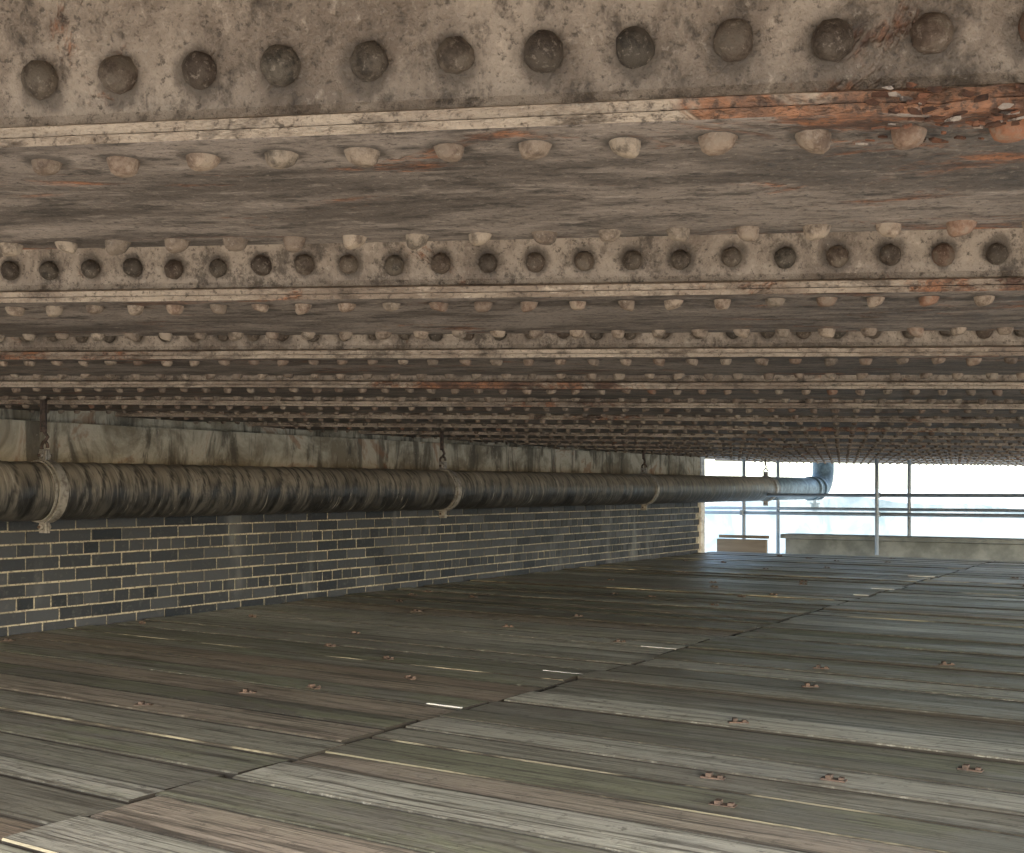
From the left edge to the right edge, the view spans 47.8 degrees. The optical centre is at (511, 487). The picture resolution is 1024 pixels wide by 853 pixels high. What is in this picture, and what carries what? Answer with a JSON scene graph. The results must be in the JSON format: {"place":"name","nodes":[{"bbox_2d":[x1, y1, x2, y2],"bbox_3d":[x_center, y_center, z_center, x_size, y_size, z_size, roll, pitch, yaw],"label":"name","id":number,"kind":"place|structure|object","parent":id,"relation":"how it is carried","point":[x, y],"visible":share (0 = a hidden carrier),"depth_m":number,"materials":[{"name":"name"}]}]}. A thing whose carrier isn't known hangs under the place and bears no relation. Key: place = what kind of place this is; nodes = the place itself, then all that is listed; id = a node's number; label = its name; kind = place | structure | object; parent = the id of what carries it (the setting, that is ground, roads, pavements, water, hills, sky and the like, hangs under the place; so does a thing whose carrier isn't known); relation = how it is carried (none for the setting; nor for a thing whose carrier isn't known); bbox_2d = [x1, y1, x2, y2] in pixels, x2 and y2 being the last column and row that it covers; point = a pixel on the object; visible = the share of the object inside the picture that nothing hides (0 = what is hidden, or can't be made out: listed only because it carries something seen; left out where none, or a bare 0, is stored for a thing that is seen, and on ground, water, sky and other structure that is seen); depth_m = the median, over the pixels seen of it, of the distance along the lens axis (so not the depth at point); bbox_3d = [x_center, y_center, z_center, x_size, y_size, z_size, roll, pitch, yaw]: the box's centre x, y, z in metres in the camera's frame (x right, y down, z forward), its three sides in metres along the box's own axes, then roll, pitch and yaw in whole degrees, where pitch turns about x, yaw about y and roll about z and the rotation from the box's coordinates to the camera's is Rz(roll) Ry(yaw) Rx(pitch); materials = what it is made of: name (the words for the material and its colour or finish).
{"place":"outdoors","nodes":[
{"label":"outdoors","id":0,"kind":"place"},
{"bbox_2d":[0,0,1023,466],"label":"riveted bridge deck","id":1,"kind":"structure","parent":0,"point":[758,230],"depth_m":1.67,"materials":[{"name":"paint"}]},
{"bbox_2d":[31,397,68,532],"bbox_3d":[-2.524,-0.136,6.236,0.344,0.767,0.088,0,0,33],"label":"pipe hanger clamp","id":2,"kind":"object","parent":1,"relation":"hanging from","point":[44,456],"visible":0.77,"depth_m":6.18,"materials":[{"name":"metal"}]},
{"bbox_2d":[0,461,833,521],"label":"drain pipe","id":3,"kind":"object","parent":1,"relation":"attached to","point":[100,490],"visible":0.97,"depth_m":7.92,"materials":[{"name":"grey metal"}]},
{"bbox_2d":[436,431,461,517],"bbox_3d":[-0.558,-0.136,9.287,0.344,0.767,0.088,0,0,33],"label":"pipe hanger clamp","id":4,"kind":"object","parent":1,"relation":"hanging from","point":[458,490],"visible":0.78,"depth_m":9.24,"materials":[{"name":"metal"}]},
{"bbox_2d":[639,450,659,509],"bbox_3d":[1.408,-0.136,12.338,0.344,0.767,0.088,0,0,33],"label":"pipe hanger clamp","id":5,"kind":"object","parent":1,"relation":"hanging from","point":[657,492],"visible":0.71,"depth_m":12.29,"materials":[{"name":"metal"}]},
{"bbox_2d":[761,459,778,505],"bbox_3d":[3.375,-0.136,15.390,0.344,0.767,0.088,0,0,33],"label":"pipe hanger clamp","id":6,"kind":"object","parent":1,"relation":"hanging from","point":[765,474],"visible":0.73,"depth_m":15.36,"materials":[{"name":"metal"}]},
{"bbox_2d":[705,458,1023,554],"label":"scaffold guardrail","id":7,"kind":"object","parent":1,"relation":"attached to","point":[877,514],"visible":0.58,"depth_m":14.62,"materials":[{"name":"grey metal"}]},
{"bbox_2d":[705,497,1023,553],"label":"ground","id":8,"kind":"structure","parent":7,"relation":"attached to","point":[716,525],"depth_m":15.27,"materials":[{"name":"white"}]},
{"bbox_2d":[705,489,1023,508],"bbox_3d":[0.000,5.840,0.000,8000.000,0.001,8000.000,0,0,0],"label":"ground","id":9,"kind":"structure","parent":0,"point":[1013,503],"depth_m":648.49,"materials":[{"name":"white"}]},
{"bbox_2d":[705,459,1023,488],"label":"sky","id":10,"kind":"structure","parent":0,"point":[850,475],"materials":[{"name":"white"}]},
{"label":"under deck","id":11,"kind":"structure","parent":0,"visible":0},
{"bbox_2d":[0,505,697,635],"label":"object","id":12,"kind":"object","parent":11,"relation":"on","point":[150,574],"visible":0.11,"depth_m":8.38,"materials":[{"name":"grey brick"}]},
{"bbox_2d":[0,419,213,465],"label":"bearing stone","id":13,"kind":"object","parent":12,"relation":"on","point":[21,440],"visible":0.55,"depth_m":7.14,"materials":[{"name":"grey stone"}]},
{"bbox_2d":[0,408,672,454],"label":"ballast wall","id":14,"kind":"structure","parent":12,"relation":"on","point":[96,417],"depth_m":7.99,"materials":[{"name":"concrete"}]},
{"bbox_2d":[0,503,698,636],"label":"brick courses","id":15,"kind":"object","parent":12,"relation":"attached to","point":[67,574],"visible":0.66,"depth_m":8.48,"materials":[{"name":"grey brick"}]},
{"bbox_2d":[214,431,495,470],"bbox_3d":[-1.346,-0.260,9.509,0.614,0.251,3.466,0,0,33],"label":"bearing stone","id":16,"kind":"object","parent":12,"relation":"on","point":[252,449],"visible":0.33,"depth_m":8.98,"materials":[{"name":"grey stone"}]},
{"bbox_2d":[496,446,643,473],"bbox_3d":[0.433,-0.260,12.274,0.610,0.251,3.103,0,0,33],"label":"bearing stone","id":17,"kind":"object","parent":12,"relation":"on","point":[518,459],"visible":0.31,"depth_m":11.89,"materials":[{"name":"grey stone"}]},
{"bbox_2d":[644,454,699,474],"bbox_3d":[1.708,-0.260,14.249,0.614,0.251,1.592,0,0,33],"label":"bearing stone","id":18,"kind":"object","parent":12,"relation":"on","point":[670,465],"visible":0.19,"depth_m":14.06,"materials":[{"name":"grey stone"}]},
{"bbox_2d":[0,551,1023,852],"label":"boards","id":19,"kind":"object","parent":11,"relation":"on","point":[612,747],"visible":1,"depth_m":4.21,"materials":[{"name":"grey wood"}]},
{"bbox_2d":[1,555,1023,807],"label":"board clips","id":20,"kind":"object","parent":19,"relation":"on","point":[825,777],"visible":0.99,"depth_m":4.80,"materials":[{"name":"metal"}]},
{"bbox_2d":[698,457,704,552],"bbox_3d":[2.418,0.252,14.819,0.070,1.277,0.128,0,0,33],"label":"wall end post","id":21,"kind":"object","parent":19,"relation":"on","point":[701,527],"depth_m":14.77,"materials":[{"name":"stone"}]},
{"bbox_2d":[717,534,768,552],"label":"timber kerb","id":22,"kind":"structure","parent":11,"relation":"on","point":[756,544],"depth_m":15.08,"materials":[{"name":"brown wood"}]},
{"bbox_2d":[780,533,1023,561],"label":"concrete parapet","id":23,"kind":"structure","parent":11,"relation":"on","point":[982,548],"depth_m":14.29,"materials":[{"name":"grey concrete"}]}
]}

